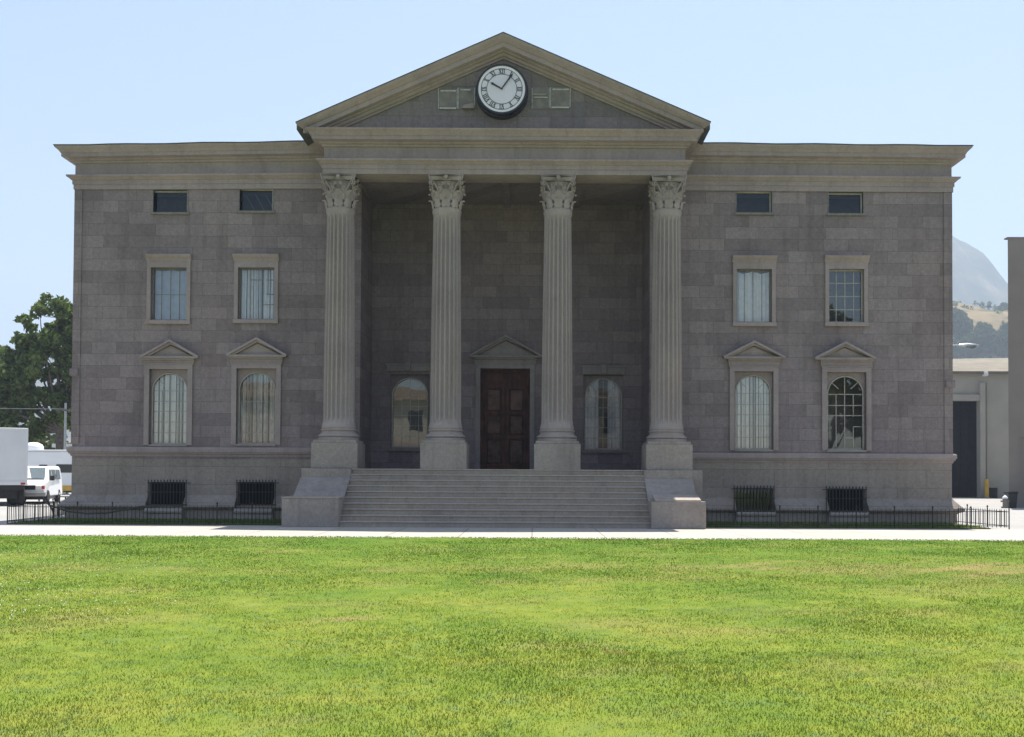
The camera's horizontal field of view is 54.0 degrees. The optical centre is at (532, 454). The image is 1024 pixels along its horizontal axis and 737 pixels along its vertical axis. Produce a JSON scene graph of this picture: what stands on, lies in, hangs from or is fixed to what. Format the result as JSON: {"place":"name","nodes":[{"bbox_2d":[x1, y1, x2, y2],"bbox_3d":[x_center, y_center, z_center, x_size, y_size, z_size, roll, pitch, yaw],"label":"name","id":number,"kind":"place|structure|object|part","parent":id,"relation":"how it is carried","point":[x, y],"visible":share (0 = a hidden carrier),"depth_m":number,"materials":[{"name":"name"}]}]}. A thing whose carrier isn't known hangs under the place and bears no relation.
{"place":"outdoors","nodes":[
{"label":"outdoors","id":0,"kind":"place"},
{"bbox_2d":[52,444,71,449],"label":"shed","id":1,"kind":"structure","parent":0,"point":[54,445],"depth_m":83.83,"materials":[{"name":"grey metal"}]},
{"bbox_2d":[7,519,280,525],"bbox_3d":[-11.862,2.312,32.895,8.900,0.230,3.365,0,-1,0],"label":"grass strip","id":2,"kind":"object","parent":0,"point":[109,523],"depth_m":31.21,"materials":[{"name":"plant"}]},
{"bbox_2d":[7,497,281,523],"bbox_3d":[-13.922,1.850,32.591,11.924,0.720,4.967,-1,-1,34],"label":"iron railing","id":3,"kind":"object","parent":2,"relation":"on","point":[58,512],"visible":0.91,"depth_m":31.26,"materials":[{"name":"black metal"}]},
{"bbox_2d":[44,500,180,517],"bbox_3d":[-14.361,1.821,32.104,6.806,0.704,2.266,0,-1,33],"label":"cable","id":4,"kind":"object","parent":3,"relation":"hanging from","point":[47,503],"visible":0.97,"depth_m":31.19,"materials":[{"name":"black rubber"}]},
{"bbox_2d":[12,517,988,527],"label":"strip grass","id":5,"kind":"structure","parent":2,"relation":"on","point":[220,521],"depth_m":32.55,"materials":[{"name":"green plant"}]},
{"bbox_2d":[1,236,1007,440],"bbox_3d":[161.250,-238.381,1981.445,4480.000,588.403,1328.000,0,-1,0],"label":"mountain","id":6,"kind":"structure","parent":0,"point":[977,276],"depth_m":1961.01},
{"bbox_2d":[0,534,1023,736],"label":"lawn","id":7,"kind":"structure","parent":0,"point":[564,602],"depth_m":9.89,"materials":[{"name":"green plant"}]},
{"bbox_2d":[0,546,260,619],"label":"clover flowers","id":8,"kind":"object","parent":7,"relation":"on","point":[62,590],"visible":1,"depth_m":13.43,"materials":[{"name":"white plant"}]},
{"bbox_2d":[0,524,1023,540],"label":"walkway","id":9,"kind":"structure","parent":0,"point":[571,533],"depth_m":28.14,"materials":[{"name":"concrete"}]},
{"bbox_2d":[0,492,1023,528],"bbox_3d":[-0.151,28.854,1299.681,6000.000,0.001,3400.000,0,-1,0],"label":"ground","id":10,"kind":"structure","parent":0,"point":[1016,518],"depth_m":44.52,"materials":[{"name":"grey concrete"}]},
{"bbox_2d":[0,428,27,504],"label":"box truck","id":11,"kind":"object","parent":10,"relation":"on","point":[13,461],"visible":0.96,"depth_m":49.24,"materials":[{"name":"white paint"}]},
{"bbox_2d":[7,466,61,503],"bbox_3d":[-27.096,1.634,54.705,2.400,2.000,5.519,1,-1,-16],"label":"van","id":12,"kind":"object","parent":10,"relation":"on","point":[44,482],"visible":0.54,"depth_m":53.36,"materials":[{"name":"white paint"}]},
{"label":"side window","id":13,"kind":"part","parent":12,"relation":"part of","materials":[{"name":"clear glass"}]},
{"bbox_2d":[0,292,72,493],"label":"broadleaf tree","id":14,"kind":"object","parent":10,"relation":"on","point":[22,365],"visible":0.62,"depth_m":77.52,"materials":[{"name":"green plant"}]},
{"bbox_2d":[36,434,54,449],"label":"shrub","id":15,"kind":"object","parent":10,"relation":"on","point":[49,446],"visible":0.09,"depth_m":94.46,"materials":[{"name":"green plant"}]},
{"bbox_2d":[28,442,71,491],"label":"trailer","id":16,"kind":"object","parent":10,"relation":"on","point":[38,455],"visible":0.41,"depth_m":68.00,"materials":[{"name":"white paint"}]},
{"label":"window","id":17,"kind":"part","parent":16,"relation":"part of","materials":[{"name":"grey glass"}]},
{"bbox_2d":[37,433,70,447],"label":"shrub","id":18,"kind":"object","parent":10,"relation":"on","point":[44,443],"visible":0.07,"depth_m":97.23,"materials":[{"name":"green plant"}]},
{"bbox_2d":[56,403,70,494],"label":"utility pole","id":19,"kind":"object","parent":10,"relation":"on","point":[65,409],"visible":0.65,"depth_m":73.97,"materials":[{"name":"grey wood"}]},
{"bbox_2d":[0,408,37,408],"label":"overhead wire","id":20,"kind":"object","parent":19,"relation":"attached to","point":[18,408],"visible":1,"depth_m":73.92,"materials":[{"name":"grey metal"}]},
{"bbox_2d":[53,32,973,528],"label":"courthouse","id":21,"kind":"structure","parent":10,"relation":"on","point":[503,280],"depth_m":34.71,"materials":[{"name":"stone"}]},
{"bbox_2d":[147,479,186,505],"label":"basement window","id":22,"kind":"structure","parent":21,"relation":"in","point":[162,493],"depth_m":34.88,"materials":[{"name":"black metal"}]},
{"bbox_2d":[145,254,191,323],"bbox_3d":[-12.577,-5.707,34.820,1.558,2.422,0.488,0,-1,0],"label":"upper window","id":23,"kind":"structure","parent":21,"relation":"in","point":[171,301],"depth_m":34.93,"materials":[{"name":"fabric"}]},
{"bbox_2d":[140,339,199,445],"bbox_3d":[-12.483,-2.111,34.733,1.985,3.672,0.545,0,-1,0],"label":"arched window","id":24,"kind":"structure","parent":21,"relation":"in","point":[163,356],"depth_m":34.75,"materials":[{"name":"stone"}]},
{"bbox_2d":[150,189,189,214],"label":"attic window","id":25,"kind":"structure","parent":21,"relation":"in","point":[156,190],"depth_m":34.83,"materials":[{"name":"black glass"}]},
{"bbox_2d":[232,254,279,323],"bbox_3d":[-9.553,-5.719,34.856,1.580,2.397,0.560,0,-1,0],"label":"upper window","id":26,"kind":"structure","parent":21,"relation":"in","point":[252,263],"depth_m":34.92,"materials":[{"name":"fabric"}]},
{"bbox_2d":[237,189,274,212],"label":"attic window","id":27,"kind":"structure","parent":21,"relation":"in","point":[238,211],"depth_m":34.83,"materials":[{"name":"black glass"}]},
{"bbox_2d":[236,479,276,505],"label":"basement window","id":28,"kind":"structure","parent":21,"relation":"in","point":[259,493],"depth_m":34.88,"materials":[{"name":"black metal"}]},
{"bbox_2d":[226,337,287,445],"bbox_3d":[-9.493,-2.156,34.734,2.086,3.735,0.545,0,-1,0],"label":"arched window","id":29,"kind":"structure","parent":21,"relation":"in","point":[258,360],"depth_m":34.75,"materials":[{"name":"stone"}]},
{"bbox_2d":[385,362,430,450],"bbox_3d":[-4.590,-1.749,37.177,1.685,3.275,0.395,0,-1,0],"label":"porch window","id":30,"kind":"structure","parent":21,"relation":"in","point":[407,366],"depth_m":37.24,"materials":[{"name":"stone"}]},
{"bbox_2d":[480,369,529,468],"bbox_3d":[-1.015,-1.288,37.360,1.832,3.749,0.230,0,-1,0],"label":"door","id":31,"kind":"structure","parent":21,"relation":"in","point":[504,436],"depth_m":37.37,"materials":[{"name":"brown wood"}]},
{"bbox_2d":[581,364,625,452],"bbox_3d":[2.617,-1.667,37.228,1.650,3.275,0.500,0,-1,0],"label":"porch window","id":32,"kind":"structure","parent":21,"relation":"in","point":[614,427],"depth_m":37.35,"materials":[{"name":"stone"}]},
{"bbox_2d":[731,485,774,511],"bbox_3d":[7.563,1.523,34.460,1.422,0.939,0.373,0,-1,0],"label":"window grille","id":33,"kind":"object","parent":21,"relation":"in","point":[734,488],"depth_m":34.28,"materials":[{"name":"black metal"}]},
{"bbox_2d":[722,340,785,450],"bbox_3d":[7.620,-2.005,34.726,2.136,3.811,0.531,0,-1,0],"label":"arched window","id":34,"kind":"structure","parent":21,"relation":"in","point":[755,362],"depth_m":34.75,"materials":[{"name":"stone"}]},
{"bbox_2d":[734,191,774,214],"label":"attic window","id":35,"kind":"structure","parent":21,"relation":"in","point":[770,212],"depth_m":34.82,"materials":[{"name":"black glass"}]},
{"bbox_2d":[732,255,777,325],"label":"upper window","id":36,"kind":"structure","parent":21,"relation":"in","point":[742,283],"depth_m":34.97,"materials":[{"name":"fabric"}]},
{"bbox_2d":[813,341,876,451],"bbox_3d":[10.749,-1.981,34.695,2.111,3.785,0.470,0,-1,0],"label":"arched window","id":37,"kind":"structure","parent":21,"relation":"in","point":[842,360],"depth_m":34.64,"materials":[{"name":"stone"}]},
{"bbox_2d":[823,486,866,512],"bbox_3d":[10.732,1.538,34.580,1.468,0.914,0.613,0,-1,0],"label":"window grille","id":38,"kind":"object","parent":21,"relation":"in","point":[838,499],"depth_m":34.88,"materials":[{"name":"black metal"}]},
{"bbox_2d":[826,192,865,215],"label":"attic window","id":39,"kind":"structure","parent":21,"relation":"in","point":[861,213],"depth_m":34.83,"materials":[{"name":"glass"}]},
{"bbox_2d":[824,255,869,325],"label":"upper window","id":40,"kind":"structure","parent":21,"relation":"in","point":[831,261],"depth_m":34.72,"materials":[{"name":"stone"}]},
{"bbox_2d":[953,343,978,348],"bbox_3d":[23.001,-1.646,56.049,3.801,9.139,0.359,0,-1,0],"label":"street lamp","id":41,"kind":"object","parent":10,"relation":"on","point":[969,345],"visible":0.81,"depth_m":56.04,"materials":[{"name":"grey metal"}]},
{"bbox_2d":[984,479,989,497],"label":"bollard","id":42,"kind":"object","parent":10,"relation":"on","point":[986,484],"visible":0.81,"depth_m":79.83,"materials":[{"name":"yellow metal"}]},
{"bbox_2d":[989,488,993,497],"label":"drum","id":43,"kind":"object","parent":10,"relation":"on","point":[991,492],"visible":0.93,"depth_m":80.07,"materials":[{"name":"black metal"}]},
{"bbox_2d":[994,488,997,497],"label":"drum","id":44,"kind":"object","parent":10,"relation":"on","point":[995,492],"visible":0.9,"depth_m":80.07,"materials":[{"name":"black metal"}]},
{"bbox_2d":[1001,495,1009,507],"bbox_3d":[25.372,2.538,53.962,0.382,0.710,0.380,-1,-2,45],"label":"fire hydrant","id":45,"kind":"object","parent":10,"relation":"on","point":[1004,500],"visible":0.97,"depth_m":53.87,"materials":[{"name":"white metal"}]},
{"bbox_2d":[1004,491,1017,507],"bbox_3d":[25.841,2.457,54.263,0.560,0.890,0.560,0,-1,0],"label":"bin","id":46,"kind":"object","parent":10,"relation":"on","point":[1012,497],"visible":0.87,"depth_m":54.04,"materials":[{"name":"black plastic"}]},
{"bbox_2d":[0,0,1023,347],"label":"sky","id":47,"kind":"structure","parent":0,"point":[931,72],"materials":[{"name":"blue"}]},
{"bbox_2d":[46,303,1007,442],"bbox_3d":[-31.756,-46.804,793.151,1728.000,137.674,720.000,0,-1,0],"label":"hills","id":48,"kind":"structure","parent":0,"point":[993,318],"depth_m":689.48,"materials":[{"name":"beige plant"}]},
{"bbox_2d":[953,336,961,353],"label":"hillside tree","id":49,"kind":"object","parent":48,"relation":"on","point":[954,340],"visible":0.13,"depth_m":634.84,"materials":[{"name":"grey plant"}]},
{"bbox_2d":[953,343,967,358],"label":"hillside tree","id":50,"kind":"object","parent":48,"relation":"on","point":[958,351],"visible":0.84,"depth_m":634.62,"materials":[{"name":"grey plant"}]},
{"bbox_2d":[953,307,973,340],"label":"hillside tree","id":51,"kind":"object","parent":48,"relation":"on","point":[963,325],"visible":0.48,"depth_m":653.47,"materials":[{"name":"grey plant"}]},
{"bbox_2d":[957,336,976,357],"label":"hillside tree","id":52,"kind":"object","parent":48,"relation":"on","point":[965,339],"visible":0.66,"depth_m":637.44,"materials":[{"name":"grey plant"}]},
{"bbox_2d":[969,332,986,353],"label":"hillside tree","id":53,"kind":"object","parent":48,"relation":"on","point":[977,338],"visible":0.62,"depth_m":639.46,"materials":[{"name":"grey plant"}]},
{"bbox_2d":[953,301,1007,358],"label":"scrub","id":54,"kind":"object","parent":48,"relation":"on","point":[955,303],"visible":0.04,"depth_m":699.11,"materials":[{"name":"green plant"}]},
{"bbox_2d":[967,321,995,337],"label":"hillside tree","id":55,"kind":"object","parent":48,"relation":"on","point":[979,327],"visible":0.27,"depth_m":645.13,"materials":[{"name":"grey plant"}]},
{"bbox_2d":[980,326,995,351],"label":"hillside tree","id":56,"kind":"object","parent":48,"relation":"on","point":[988,333],"visible":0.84,"depth_m":639.28,"materials":[{"name":"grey plant"}]},
{"bbox_2d":[984,301,991,309],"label":"hillside tree","id":57,"kind":"object","parent":48,"relation":"on","point":[989,305],"visible":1,"depth_m":741.79,"materials":[{"name":"grey plant"}]},
{"bbox_2d":[988,329,1007,355],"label":"hillside tree","id":58,"kind":"object","parent":48,"relation":"on","point":[998,344],"visible":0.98,"depth_m":634.62,"materials":[{"name":"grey plant"}]},
{"bbox_2d":[996,302,1007,310],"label":"hillside tree","id":59,"kind":"object","parent":48,"relation":"on","point":[1004,305],"visible":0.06,"depth_m":783.98,"materials":[{"name":"grey plant"}]},
{"bbox_2d":[997,322,1007,352],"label":"hillside tree","id":60,"kind":"object","parent":48,"relation":"on","point":[1003,327],"visible":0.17,"depth_m":638.30,"materials":[{"name":"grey plant"}]},
{"bbox_2d":[706,522,990,528],"bbox_3d":[9.712,2.425,32.895,9.050,0.230,3.365,0,-1,0],"label":"grass strip","id":61,"kind":"object","parent":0,"point":[858,527],"depth_m":31.21,"materials":[{"name":"plant"}]},
{"bbox_2d":[706,504,1009,528],"bbox_3d":[10.074,1.987,33.117,9.568,0.720,3.760,0,-1,0],"label":"iron railing","id":62,"kind":"object","parent":61,"relation":"on","point":[970,511],"visible":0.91,"depth_m":31.26,"materials":[{"name":"black metal"}]},
{"bbox_2d":[952,358,1008,497],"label":"warehouse","id":63,"kind":"structure","parent":0,"point":[980,425],"depth_m":81.14,"materials":[{"name":"paint"}]},
{"bbox_2d":[952,401,976,496],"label":"door","id":64,"kind":"structure","parent":63,"relation":"in","point":[964,470],"depth_m":81.48,"materials":[{"name":"grey metal"}]},
{"bbox_2d":[1004,237,1023,507],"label":"stage building","id":65,"kind":"structure","parent":0,"point":[1016,349],"depth_m":55.12,"materials":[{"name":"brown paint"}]},
{"bbox_2d":[1019,437,1023,506],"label":"door","id":66,"kind":"structure","parent":65,"relation":"in","point":[1021,439],"depth_m":55.09,"materials":[{"name":"grey paint"}]}
]}

